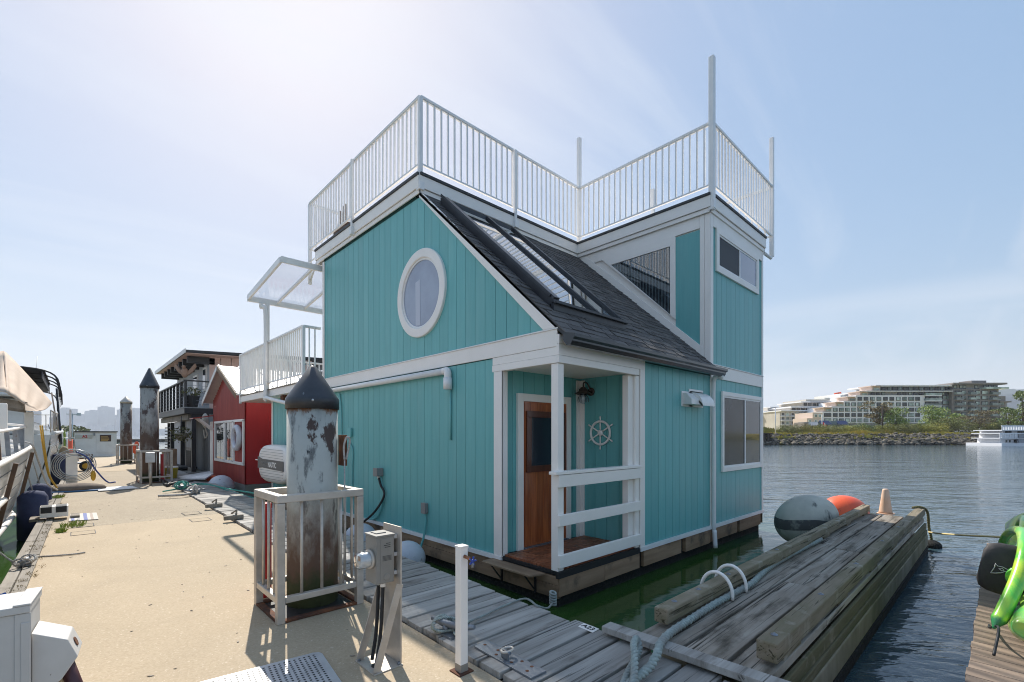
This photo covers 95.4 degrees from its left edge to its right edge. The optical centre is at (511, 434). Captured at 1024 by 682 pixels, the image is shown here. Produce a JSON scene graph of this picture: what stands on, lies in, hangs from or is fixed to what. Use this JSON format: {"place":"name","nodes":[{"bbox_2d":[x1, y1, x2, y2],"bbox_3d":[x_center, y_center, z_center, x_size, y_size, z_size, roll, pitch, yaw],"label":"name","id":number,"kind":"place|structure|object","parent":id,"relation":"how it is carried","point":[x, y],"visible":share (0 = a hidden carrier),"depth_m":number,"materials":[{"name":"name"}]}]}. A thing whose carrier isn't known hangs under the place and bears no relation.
{"place":"outdoors","nodes":[
{"label":"outdoors","id":0,"kind":"place"},
{"bbox_2d":[0,435,1023,681],"bbox_3d":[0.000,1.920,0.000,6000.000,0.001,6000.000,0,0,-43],"label":"water","id":1,"kind":"structure","parent":0,"point":[924,631],"depth_m":8.23,"materials":[{"name":"liquid"}]},
{"bbox_2d":[0,351,51,535],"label":"wooden boat","id":2,"kind":"object","parent":1,"relation":"on","point":[18,383],"visible":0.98,"depth_m":8.40,"materials":[{"name":"white"}]},
{"bbox_2d":[12,437,48,540],"bbox_3d":[-8.848,1.030,8.600,0.415,1.974,0.415,0,0,-21],"label":"fender","id":3,"kind":"object","parent":2,"relation":"hanging from","point":[31,502],"visible":0.57,"depth_m":8.43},
{"bbox_2d":[27,461,51,500],"bbox_3d":[-10.747,1.086,10.600,0.405,1.924,0.405,0,0,-20],"label":"fender","id":4,"kind":"object","parent":2,"relation":"hanging from","point":[46,488],"visible":0.32,"depth_m":10.55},
{"bbox_2d":[25,441,57,489],"bbox_3d":[-8.996,0.641,8.984,0.136,1.060,1.996,0,0,-33],"label":"mooring rope","id":5,"kind":"object","parent":2,"relation":"attached to","point":[39,464],"visible":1,"depth_m":8.65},
{"bbox_2d":[39,425,57,487],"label":"yellow hoses","id":6,"kind":"object","parent":2,"relation":"attached to","point":[44,452],"visible":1,"depth_m":9.85,"materials":[{"name":"orange"}]},
{"bbox_2d":[0,361,63,506],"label":"motor cruiser","id":7,"kind":"object","parent":1,"relation":"on","point":[41,380],"visible":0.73,"depth_m":13.36,"materials":[{"name":"white"}]},
{"bbox_2d":[48,424,65,484],"bbox_3d":[-15.088,0.698,15.500,0.445,2.124,0.445,0,0,-21],"label":"fender","id":8,"kind":"object","parent":7,"relation":"hanging from","point":[56,480],"visible":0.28,"depth_m":15.34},
{"bbox_2d":[43,422,166,434],"bbox_3d":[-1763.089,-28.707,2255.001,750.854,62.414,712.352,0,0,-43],"label":"waterfront","id":9,"kind":"object","parent":1,"relation":"on","point":[135,428],"visible":0.13,"depth_m":2240.00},
{"bbox_2d":[59,439,166,442],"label":"breakwater","id":10,"kind":"object","parent":1,"relation":"in","point":[138,440],"depth_m":126.15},
{"bbox_2d":[56,425,90,438],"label":"trees","id":11,"kind":"object","parent":10,"relation":"on","point":[75,428],"visible":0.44,"depth_m":119.68,"materials":[{"name":"green plant"}]},
{"bbox_2d":[120,396,132,462],"bbox_3d":[-20.392,0.130,24.627,0.529,4.340,0.529,0,0,-43],"label":"steel pile","id":12,"kind":"object","parent":1,"relation":"in","point":[126,402],"visible":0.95,"depth_m":24.44,"materials":[{"name":"metal"}]},
{"bbox_2d":[139,368,159,481],"bbox_3d":[-11.752,0.065,15.112,0.529,4.470,0.529,0,0,-43],"label":"steel pile","id":13,"kind":"object","parent":1,"relation":"in","point":[149,386],"visible":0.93,"depth_m":14.93,"materials":[{"name":"grey metal"}]},
{"bbox_2d":[209,475,234,488],"bbox_3d":[-8.972,1.600,14.363,0.720,0.720,0.720,0,0,-43],"label":"round fender","id":14,"kind":"object","parent":1,"relation":"on","point":[225,481],"visible":0.49,"depth_m":14.19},
{"bbox_2d":[155,348,321,473],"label":"float house","id":15,"kind":"structure","parent":1,"relation":"on","point":[193,453],"depth_m":19.91,"materials":[{"name":"wood"}]},
{"bbox_2d":[169,416,192,443],"bbox_3d":[-13.179,-0.202,18.591,0.816,1.120,0.846,0,0,-43],"label":"hanging basket","id":16,"kind":"object","parent":15,"relation":"hanging from","point":[180,436],"visible":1,"depth_m":18.49,"materials":[{"name":"green plant"}]},
{"bbox_2d":[174,364,196,377],"bbox_3d":[-13.132,-2.579,18.675,0.865,0.568,0.272,0,0,-5],"label":"bird sculpture","id":17,"kind":"object","parent":15,"relation":"on","point":[184,372],"visible":1,"depth_m":18.70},
{"bbox_2d":[185,420,190,470],"bbox_3d":[-13.597,0.450,19.589,0.060,2.100,1.250,0,0,-43],"label":"porch door","id":18,"kind":"structure","parent":15,"relation":"in","point":[187,423],"depth_m":19.56,"materials":[{"name":"grey paint"}]},
{"bbox_2d":[180,387,202,406],"bbox_3d":[-12.995,-1.548,18.914,0.786,0.839,0.767,0,0,-43],"label":"planter","id":19,"kind":"object","parent":15,"relation":"on","point":[191,400],"visible":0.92,"depth_m":18.76,"materials":[{"name":"grey paint"}]},
{"bbox_2d":[190,365,301,496],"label":"float house","id":20,"kind":"structure","parent":1,"relation":"on","point":[240,468],"depth_m":14.99,"materials":[{"name":"red paint"}]},
{"bbox_2d":[210,422,212,472],"bbox_3d":[-11.293,0.510,17.618,0.140,2.020,0.480,0,0,-43],"label":"side door","id":21,"kind":"structure","parent":20,"relation":"in","point":[211,423],"depth_m":17.54,"materials":[{"name":"white paint"}]},
{"bbox_2d":[214,419,244,465],"bbox_3d":[-9.564,0.225,15.681,0.050,1.430,3.970,0,0,-43],"label":"window","id":22,"kind":"structure","parent":20,"relation":"in","point":[223,450],"depth_m":15.88,"materials":[{"name":"white paint"}]},
{"bbox_2d":[231,424,241,450],"bbox_3d":[-8.615,0.087,14.568,0.170,0.830,0.830,0,0,-43],"label":"ring buoy","id":23,"kind":"object","parent":20,"relation":"hanging from","point":[236,437],"visible":0.99,"depth_m":14.39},
{"bbox_2d":[285,365,350,608],"bbox_3d":[-1.785,0.835,4.207,0.470,2.930,0.504,0,0,-43],"label":"steel pile","id":24,"kind":"object","parent":1,"relation":"in","point":[317,452],"visible":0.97,"depth_m":4.04,"materials":[{"name":"grey metal"}]},
{"bbox_2d":[402,540,425,562],"bbox_3d":[-1.471,1.742,6.533,0.510,0.510,0.510,0,0,-43],"label":"round fender","id":25,"kind":"object","parent":1,"relation":"on","point":[412,550],"visible":0.37,"depth_m":6.40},
{"bbox_2d":[159,470,728,681],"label":"plank float","id":26,"kind":"object","parent":1,"relation":"on","point":[557,648],"visible":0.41,"depth_m":3.50,"materials":[{"name":"wood"}]},
{"bbox_2d":[177,471,212,479],"bbox_3d":[-10.436,1.345,15.375,2.798,0.290,0.593,0,0,35],"label":"gangplank","id":27,"kind":"object","parent":26,"relation":"on","point":[201,476],"visible":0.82,"depth_m":15.00,"materials":[{"name":"white metal"}]},
{"bbox_2d":[184,488,205,494],"bbox_3d":[-7.848,1.400,11.545,0.455,0.129,0.150,0,0,-43],"label":"dock cleat","id":28,"kind":"object","parent":26,"relation":"on","point":[190,490],"visible":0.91,"depth_m":11.53,"materials":[{"name":"metal"}]},
{"bbox_2d":[158,484,202,496],"bbox_3d":[-7.986,1.345,11.275,0.361,0.249,0.911,0,0,27],"label":"mooring rope","id":29,"kind":"object","parent":28,"relation":"attached to","point":[194,486],"visible":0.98,"depth_m":11.24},
{"bbox_2d":[162,481,253,497],"bbox_3d":[-6.302,1.320,10.692,6.776,0.333,1.207,0,0,37],"label":"mooring rope","id":30,"kind":"object","parent":26,"relation":"on","point":[178,483],"visible":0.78,"depth_m":12.28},
{"bbox_2d":[223,509,243,520],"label":"cleat block","id":31,"kind":"structure","parent":26,"relation":"on","point":[234,517],"depth_m":8.03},
{"bbox_2d":[431,616,475,639],"bbox_3d":[-0.433,1.411,3.407,0.370,0.108,0.132,0,0,43],"label":"dock cleat","id":32,"kind":"object","parent":26,"relation":"on","point":[445,624],"visible":0.62,"depth_m":3.40,"materials":[{"name":"metal"}]},
{"bbox_2d":[430,590,556,634],"bbox_3d":[-0.022,1.484,3.875,0.291,0.293,1.488,0,0,41],"label":"mooring rope","id":33,"kind":"object","parent":32,"relation":"attached to","point":[553,599],"visible":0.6,"depth_m":3.78,"materials":[{"name":"fabric"}]},
{"bbox_2d":[474,640,545,679],"bbox_3d":[-0.031,1.429,3.047,0.132,0.071,0.584,0,0,-41],"label":"cleat","id":34,"kind":"object","parent":26,"relation":"on","point":[519,664],"visible":1,"depth_m":3.00,"materials":[{"name":"metal"}]},
{"bbox_2d":[602,622,789,681],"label":"cross board","id":35,"kind":"object","parent":26,"relation":"on","point":[738,672],"visible":1,"depth_m":2.93,"materials":[{"name":"grey wood"}]},
{"bbox_2d":[620,537,822,681],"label":"heavy rope","id":36,"kind":"object","parent":26,"relation":"on","point":[632,673],"visible":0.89,"depth_m":3.13,"materials":[{"name":"fabric"}]},
{"bbox_2d":[239,54,773,607],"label":"float house","id":37,"kind":"structure","parent":1,"relation":"on","point":[471,342],"depth_m":7.24,"materials":[{"name":"teal"}]},
{"bbox_2d":[255,445,286,484],"bbox_3d":[-5.819,0.710,11.415,0.250,0.940,2.483,0,0,-43],"label":"inflatable tender","id":38,"kind":"object","parent":37,"relation":"hanging from","point":[272,463],"visible":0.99,"depth_m":11.10,"materials":[{"name":"white paint"}]},
{"bbox_2d":[346,439,385,530],"bbox_3d":[-2.743,0.848,8.272,0.366,1.713,1.479,0,0,-43],"label":"junction box","id":39,"kind":"object","parent":37,"relation":"attached to","point":[378,473],"visible":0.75,"depth_m":7.95,"materials":[{"name":"grey plastic"}]},
{"bbox_2d":[397,248,446,337],"bbox_3d":[-1.392,-2.152,7.085,0.047,1.328,1.320,0,0,-43],"label":"oval window","id":40,"kind":"structure","parent":37,"relation":"in","point":[422,289],"depth_m":7.07,"materials":[{"name":"glass"}]},
{"bbox_2d":[420,503,427,546],"bbox_3d":[-1.319,1.458,6.976,0.078,0.884,0.128,0,0,-43],"label":"junction box","id":41,"kind":"object","parent":37,"relation":"attached to","point":[424,508],"visible":0.88,"depth_m":6.96,"materials":[{"name":"grey plastic"}]},
{"bbox_2d":[524,401,565,546],"bbox_3d":[0.489,0.515,6.334,0.865,1.910,0.139,0,0,-43],"label":"front door","id":42,"kind":"structure","parent":37,"relation":"in","point":[537,415],"depth_m":6.25,"materials":[{"name":"brown wood"}]},
{"bbox_2d":[575,382,594,402],"bbox_3d":[1.030,-0.607,6.719,0.270,0.328,0.260,0,0,-43],"label":"wall lantern","id":43,"kind":"object","parent":37,"relation":"attached to","point":[584,391],"depth_m":6.71,"materials":[{"name":"brown metal"}]},
{"bbox_2d":[588,416,612,449],"bbox_3d":[1.259,-0.029,6.640,0.036,0.480,0.425,0,0,-43],"label":"ship wheel","id":44,"kind":"object","parent":37,"relation":"attached to","point":[600,432],"visible":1,"depth_m":6.63,"materials":[{"name":"white paint"}]},
{"bbox_2d":[602,236,675,318],"bbox_3d":[2.327,-2.751,8.706,0.036,1.460,1.557,0,0,-43],"label":"triangular window","id":45,"kind":"structure","parent":37,"relation":"in","point":[653,274],"depth_m":8.46,"materials":[{"name":"glass"}]},
{"bbox_2d":[715,227,758,294],"bbox_3d":[4.153,-3.138,8.528,1.954,0.746,0.037,0,0,-43],"label":"window","id":46,"kind":"structure","parent":37,"relation":"in","point":[734,261],"depth_m":8.44,"materials":[{"name":"white paint"}]},
{"bbox_2d":[721,391,762,471],"bbox_3d":[4.304,-0.056,8.670,1.923,1.392,0.037,0,0,-43],"label":"window","id":47,"kind":"structure","parent":37,"relation":"in","point":[741,414],"depth_m":8.60,"materials":[{"name":"white paint"}]},
{"bbox_2d":[642,505,927,681],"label":"finger float","id":48,"kind":"object","parent":1,"relation":"on","point":[819,612],"visible":0.92,"depth_m":3.95,"materials":[{"name":"grey wood"}]},
{"bbox_2d":[700,570,734,600],"bbox_3d":[1.768,1.283,4.025,0.030,0.225,0.300,0,0,-43],"label":"hose hoop","id":49,"kind":"object","parent":48,"relation":"on","point":[708,573],"visible":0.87,"depth_m":3.98,"materials":[{"name":"white paint"}]},
{"bbox_2d":[714,563,747,592],"bbox_3d":[1.986,1.283,4.231,0.030,0.225,0.300,0,0,-43],"label":"hose hoop","id":50,"kind":"object","parent":48,"relation":"on","point":[721,567],"visible":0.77,"depth_m":4.18,"materials":[{"name":"white paint"}]},
{"bbox_2d":[876,489,894,514],"bbox_3d":[6.605,1.177,8.236,0.240,0.445,0.240,0,0,-43],"label":"traffic cone","id":51,"kind":"object","parent":48,"relation":"on","point":[885,507],"visible":1,"depth_m":8.18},
{"bbox_2d":[912,506,932,539],"bbox_3d":[7.002,1.604,7.910,0.494,0.816,0.110,0,0,-20],"label":"frayed rope","id":52,"kind":"object","parent":48,"relation":"hanging from","point":[928,520],"visible":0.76,"depth_m":7.91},
{"bbox_2d":[774,495,838,540],"bbox_3d":[4.988,1.440,7.900,0.941,0.849,0.901,0,0,-43],"label":"mooring buoy","id":53,"kind":"object","parent":1,"relation":"on","point":[796,516],"visible":0.77,"depth_m":7.65,"materials":[{"name":"plastic"}]},
{"bbox_2d":[827,495,869,515],"bbox_3d":[6.827,1.649,9.605,0.914,0.801,0.864,0,0,-43],"label":"mooring buoy","id":54,"kind":"object","parent":1,"relation":"on","point":[843,504],"visible":0.21,"depth_m":9.36,"materials":[{"name":"plastic"}]},
{"bbox_2d":[965,543,1023,681],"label":"kayak dock","id":55,"kind":"object","parent":1,"relation":"on","point":[1005,663],"visible":0.45,"depth_m":3.23,"materials":[{"name":"brown wood"}]},
{"bbox_2d":[976,513,1023,628],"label":"kayak","id":56,"kind":"object","parent":55,"relation":"on","point":[1001,569],"visible":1,"depth_m":3.51,"materials":[{"name":"green plastic"}]},
{"bbox_2d":[928,531,999,537],"bbox_3d":[6.397,1.420,6.665,0.101,0.522,3.081,0,0,28],"label":"yellow rope","id":57,"kind":"object","parent":56,"relation":"attached to","point":[989,536],"visible":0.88,"depth_m":6.36,"materials":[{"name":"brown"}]},
{"bbox_2d":[987,593,1023,655],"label":"kayak","id":58,"kind":"object","parent":55,"relation":"on","point":[1015,623],"visible":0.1,"depth_m":3.02,"materials":[{"name":"green plastic"}]},
{"bbox_2d":[966,425,1023,445],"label":"tour houseboat","id":59,"kind":"object","parent":1,"relation":"on","point":[1009,435],"visible":1,"depth_m":80.80,"materials":[{"name":"white metal"}]},
{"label":"dock float hull","id":60,"kind":"structure","parent":1,"relation":"on","visible":0},
{"bbox_2d":[78,456,135,472],"bbox_3d":[-22.381,1.675,25.789,2.562,0.350,17.819,0,0,-42],"label":"concrete dock","id":61,"kind":"object","parent":60,"relation":"on","point":[106,463],"visible":0.21,"depth_m":22.82,"materials":[{"name":"concrete"}]},
{"bbox_2d":[58,437,92,470],"bbox_3d":[-18.306,0.803,19.225,1.491,1.394,0.825,0,0,-43],"label":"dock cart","id":62,"kind":"object","parent":61,"relation":"on","point":[83,465],"visible":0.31,"depth_m":19.28,"materials":[{"name":"metal"}]},
{"bbox_2d":[73,431,117,456],"bbox_3d":[-29.249,0.620,32.727,2.273,1.760,1.840,0,0,-43],"label":"utility hut","id":63,"kind":"object","parent":61,"relation":"on","point":[98,443],"visible":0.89,"depth_m":32.19,"materials":[{"name":"grey paint"}]},
{"bbox_2d":[96,434,113,452],"bbox_3d":[-28.364,0.605,32.471,0.934,1.290,0.030,0,0,-43],"label":"door","id":64,"kind":"structure","parent":63,"relation":"in","point":[101,446],"depth_m":32.43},
{"bbox_2d":[116,444,137,463],"bbox_3d":[-20.374,1.150,24.638,0.812,1.300,1.262,0,0,-43],"label":"pile guard","id":65,"kind":"object","parent":61,"relation":"on","point":[117,453],"visible":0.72,"depth_m":24.32,"materials":[{"name":"metal"}]},
{"bbox_2d":[50,471,218,530],"bbox_3d":[-11.445,1.677,13.607,2.302,0.346,14.944,0,0,-42],"label":"concrete dock","id":66,"kind":"object","parent":60,"relation":"on","point":[146,501],"visible":0.43,"depth_m":10.21,"materials":[{"name":"concrete"}]},
{"bbox_2d":[29,503,79,522],"bbox_3d":[-8.161,1.378,8.322,0.640,0.244,0.400,0,0,-43],"label":"boarding step","id":67,"kind":"object","parent":66,"relation":"on","point":[55,510],"visible":1,"depth_m":8.21,"materials":[{"name":"white paint"}]},
{"bbox_2d":[51,483,106,494],"bbox_3d":[-11.712,1.440,12.424,1.375,0.308,0.660,0,0,-43],"label":"tarp bundle","id":68,"kind":"object","parent":66,"relation":"on","point":[74,486],"visible":0.54,"depth_m":12.31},
{"bbox_2d":[50,449,115,483],"bbox_3d":[-13.002,0.967,14.166,1.468,1.070,0.333,0,0,-37],"label":"hose stand","id":69,"kind":"object","parent":66,"relation":"on","point":[71,474],"visible":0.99,"depth_m":14.03,"materials":[{"name":"grey"}]},
{"bbox_2d":[69,512,97,520],"bbox_3d":[-7.825,1.492,8.503,0.382,0.008,1.078,0,0,-43],"label":"door mat","id":70,"kind":"object","parent":66,"relation":"on","point":[88,516],"depth_m":8.39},
{"bbox_2d":[98,486,137,490],"bbox_3d":[-10.948,1.480,12.932,0.837,0.020,1.046,0,0,-43],"label":"gangway board","id":71,"kind":"object","parent":66,"relation":"on","point":[117,488],"visible":0.79,"depth_m":12.77,"materials":[{"name":"white metal"}]},
{"bbox_2d":[145,452,154,484],"bbox_3d":[-10.737,1.010,13.828,0.220,0.980,0.160,0,0,-43],"label":"power post","id":72,"kind":"object","parent":66,"relation":"on","point":[150,458],"visible":1,"depth_m":13.80,"materials":[{"name":"metal"}]},
{"bbox_2d":[136,449,172,483],"bbox_3d":[-11.528,1.140,15.007,0.832,1.320,1.212,0,0,-43],"label":"pile guard","id":73,"kind":"object","parent":66,"relation":"on","point":[139,462],"visible":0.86,"depth_m":14.73,"materials":[{"name":"metal"}]},
{"bbox_2d":[27,514,501,681],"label":"concrete dock","id":74,"kind":"object","parent":60,"relation":"on","point":[102,607],"visible":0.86,"depth_m":3.87,"materials":[{"name":"concrete"}]},
{"bbox_2d":[0,480,65,593],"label":"timber curb","id":75,"kind":"structure","parent":74,"relation":"on","point":[13,574],"depth_m":5.85,"materials":[{"name":"wood"}]},
{"bbox_2d":[5,492,66,591],"bbox_3d":[-7.085,1.482,7.068,0.270,0.021,15.089,0,0,-42],"label":"curb moss","id":76,"kind":"object","parent":75,"relation":"on","point":[39,557],"visible":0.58,"depth_m":5.56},
{"bbox_2d":[0,552,84,565],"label":"mooring rope","id":77,"kind":"object","parent":75,"relation":"on","point":[15,563],"visible":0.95,"depth_m":5.30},
{"bbox_2d":[0,587,82,681],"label":"dock box","id":78,"kind":"object","parent":74,"relation":"on","point":[33,648],"visible":1,"depth_m":2.13,"materials":[{"name":"white paint"}]},
{"bbox_2d":[52,494,86,532],"bbox_3d":[-8.821,1.456,9.191,5.748,0.087,0.424,0,0,44],"label":"weed tuft","id":79,"kind":"object","parent":74,"relation":"on","point":[71,524],"visible":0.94,"depth_m":7.61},
{"bbox_2d":[201,652,340,681],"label":"ramp plate","id":80,"kind":"object","parent":74,"relation":"on","point":[313,667],"visible":1,"depth_m":2.91,"materials":[{"name":"white metal"}]},
{"bbox_2d":[254,484,363,624],"bbox_3d":[-1.806,1.140,4.142,0.719,1.320,0.652,0,0,-43],"label":"pile guard","id":81,"kind":"object","parent":74,"relation":"on","point":[276,609],"visible":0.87,"depth_m":4.00,"materials":[{"name":"metal"}]},
{"bbox_2d":[354,522,402,675],"bbox_3d":[-0.892,1.050,3.041,0.266,0.900,0.265,0,0,-43],"label":"meter pedestal","id":82,"kind":"object","parent":74,"relation":"on","point":[380,559],"visible":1,"depth_m":3.03,"materials":[{"name":"metal"}]},
{"bbox_2d":[380,537,392,583],"bbox_3d":[-0.806,0.807,3.000,0.092,0.285,0.002,0,0,-43],"label":"door panel","id":83,"kind":"structure","parent":82,"relation":"in","point":[386,567],"depth_m":3.00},
{"bbox_2d":[449,544,476,676],"bbox_3d":[-0.302,1.100,2.938,0.110,0.800,0.161,0,0,-43],"label":"standpipe","id":84,"kind":"object","parent":74,"relation":"on","point":[461,668],"visible":1,"depth_m":2.94,"materials":[{"name":"white paint"}]},
{"bbox_2d":[0,0,1023,431],"label":"sky","id":85,"kind":"structure","parent":0,"point":[158,158],"materials":[{"name":"blue"}]},
{"bbox_2d":[979,420,1004,429],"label":"shore tree","id":86,"kind":"object","parent":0,"point":[996,426],"visible":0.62,"depth_m":96.34,"materials":[{"name":"green plant"}]},
{"bbox_2d":[999,389,1023,424],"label":"mountain","id":87,"kind":"structure","parent":0,"point":[1008,393],"depth_m":1967.36,"materials":[{"name":"grey"}]},
{"bbox_3d":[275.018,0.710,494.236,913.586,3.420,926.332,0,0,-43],"label":"far bank","id":88,"kind":"structure","parent":0,"visible":0},
{"bbox_2d":[776,424,801,432],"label":"shore tree","id":89,"kind":"object","parent":88,"relation":"on","point":[790,430],"visible":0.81,"depth_m":96.80,"materials":[{"name":"green plant"}]},
{"bbox_2d":[763,399,830,428],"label":"apartment block","id":90,"kind":"structure","parent":88,"relation":"on","point":[786,412],"depth_m":185.00,"materials":[{"name":"concrete"}]},
{"bbox_2d":[793,412,821,425],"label":"townhouse","id":91,"kind":"structure","parent":88,"relation":"on","point":[809,417],"depth_m":161.15,"materials":[{"name":"beige concrete"}]},
{"bbox_2d":[794,421,848,428],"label":"waterfront restaurant","id":92,"kind":"structure","parent":88,"relation":"on","point":[837,423],"depth_m":117.20,"materials":[{"name":"blue"}]},
{"bbox_2d":[763,426,945,433],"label":"green scrub","id":93,"kind":"object","parent":88,"relation":"on","point":[767,430],"visible":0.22,"depth_m":96.59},
{"bbox_2d":[763,432,978,444],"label":"riprap bank","id":94,"kind":"structure","parent":88,"relation":"on","point":[802,439],"depth_m":89.68,"materials":[{"name":"stone"}]},
{"bbox_2d":[766,434,974,439],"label":"bank growth","id":95,"kind":"object","parent":94,"relation":"on","point":[870,436],"visible":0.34,"depth_m":90.37,"materials":[{"name":"green plant"}]},
{"bbox_2d":[769,430,979,435],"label":"shore grass","id":96,"kind":"structure","parent":94,"relation":"on","point":[859,432],"depth_m":93.46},
{"bbox_2d":[857,401,894,427],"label":"shore tree","id":97,"kind":"object","parent":88,"relation":"on","point":[877,419],"visible":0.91,"depth_m":103.37,"materials":[{"name":"brown plant"}]},
{"bbox_2d":[807,385,952,427],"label":"apartment block","id":98,"kind":"structure","parent":88,"relation":"on","point":[913,398],"depth_m":170.00,"materials":[{"name":"concrete"}]},
{"bbox_2d":[879,407,910,427],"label":"shore tree","id":99,"kind":"object","parent":88,"relation":"on","point":[897,420],"visible":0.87,"depth_m":101.00,"materials":[{"name":"green plant"}]},
{"bbox_2d":[894,423,918,433],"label":"shore tree","id":100,"kind":"object","parent":88,"relation":"on","point":[908,427],"visible":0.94,"depth_m":96.28,"materials":[{"name":"green plant"}]},
{"bbox_2d":[917,405,950,425],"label":"shore tree","id":101,"kind":"object","parent":88,"relation":"on","point":[939,411],"visible":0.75,"depth_m":102.55,"materials":[{"name":"green plant"}]},
{"bbox_2d":[928,416,970,431],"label":"shore tree","id":102,"kind":"object","parent":88,"relation":"on","point":[951,421],"visible":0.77,"depth_m":97.31,"materials":[{"name":"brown plant"}]},
{"bbox_2d":[945,420,982,431],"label":"shore tree","id":103,"kind":"object","parent":88,"relation":"on","point":[969,425],"visible":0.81,"depth_m":96.57,"materials":[{"name":"green plant"}]},
{"bbox_2d":[937,381,1011,427],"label":"apartment block","id":104,"kind":"structure","parent":88,"relation":"on","point":[965,396],"depth_m":169.94,"materials":[{"name":"grey concrete"}]},
{"bbox_2d":[956,409,1001,432],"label":"shore tree","id":105,"kind":"object","parent":88,"relation":"on","point":[983,419],"visible":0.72,"depth_m":96.75,"materials":[{"name":"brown plant"}]},
{"bbox_2d":[990,407,1023,424],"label":"shore tree","id":106,"kind":"object","parent":88,"relation":"on","point":[1011,412],"visible":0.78,"depth_m":103.40,"materials":[{"name":"green plant"}]},
{"bbox_2d":[998,390,1023,424],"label":"shore tree","id":107,"kind":"object","parent":88,"relation":"on","point":[1019,394],"visible":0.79,"depth_m":110.75,"materials":[{"name":"green plant"}]},
{"bbox_3d":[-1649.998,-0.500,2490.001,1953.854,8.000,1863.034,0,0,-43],"label":"far shore","id":108,"kind":"structure","parent":0,"visible":0},
{"bbox_2d":[59,407,77,425],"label":"downtown tower","id":109,"kind":"structure","parent":108,"relation":"on","point":[64,417],"depth_m":2305.93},
{"bbox_2d":[85,410,107,430],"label":"downtown tower","id":110,"kind":"structure","parent":108,"relation":"on","point":[99,418],"depth_m":2305.65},
{"bbox_2d":[97,406,114,424],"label":"downtown tower","id":111,"kind":"structure","parent":108,"relation":"on","point":[111,415],"depth_m":2403.31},
{"bbox_2d":[132,408,139,428],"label":"downtown tower","id":112,"kind":"structure","parent":108,"relation":"on","point":[135,415],"depth_m":2378.41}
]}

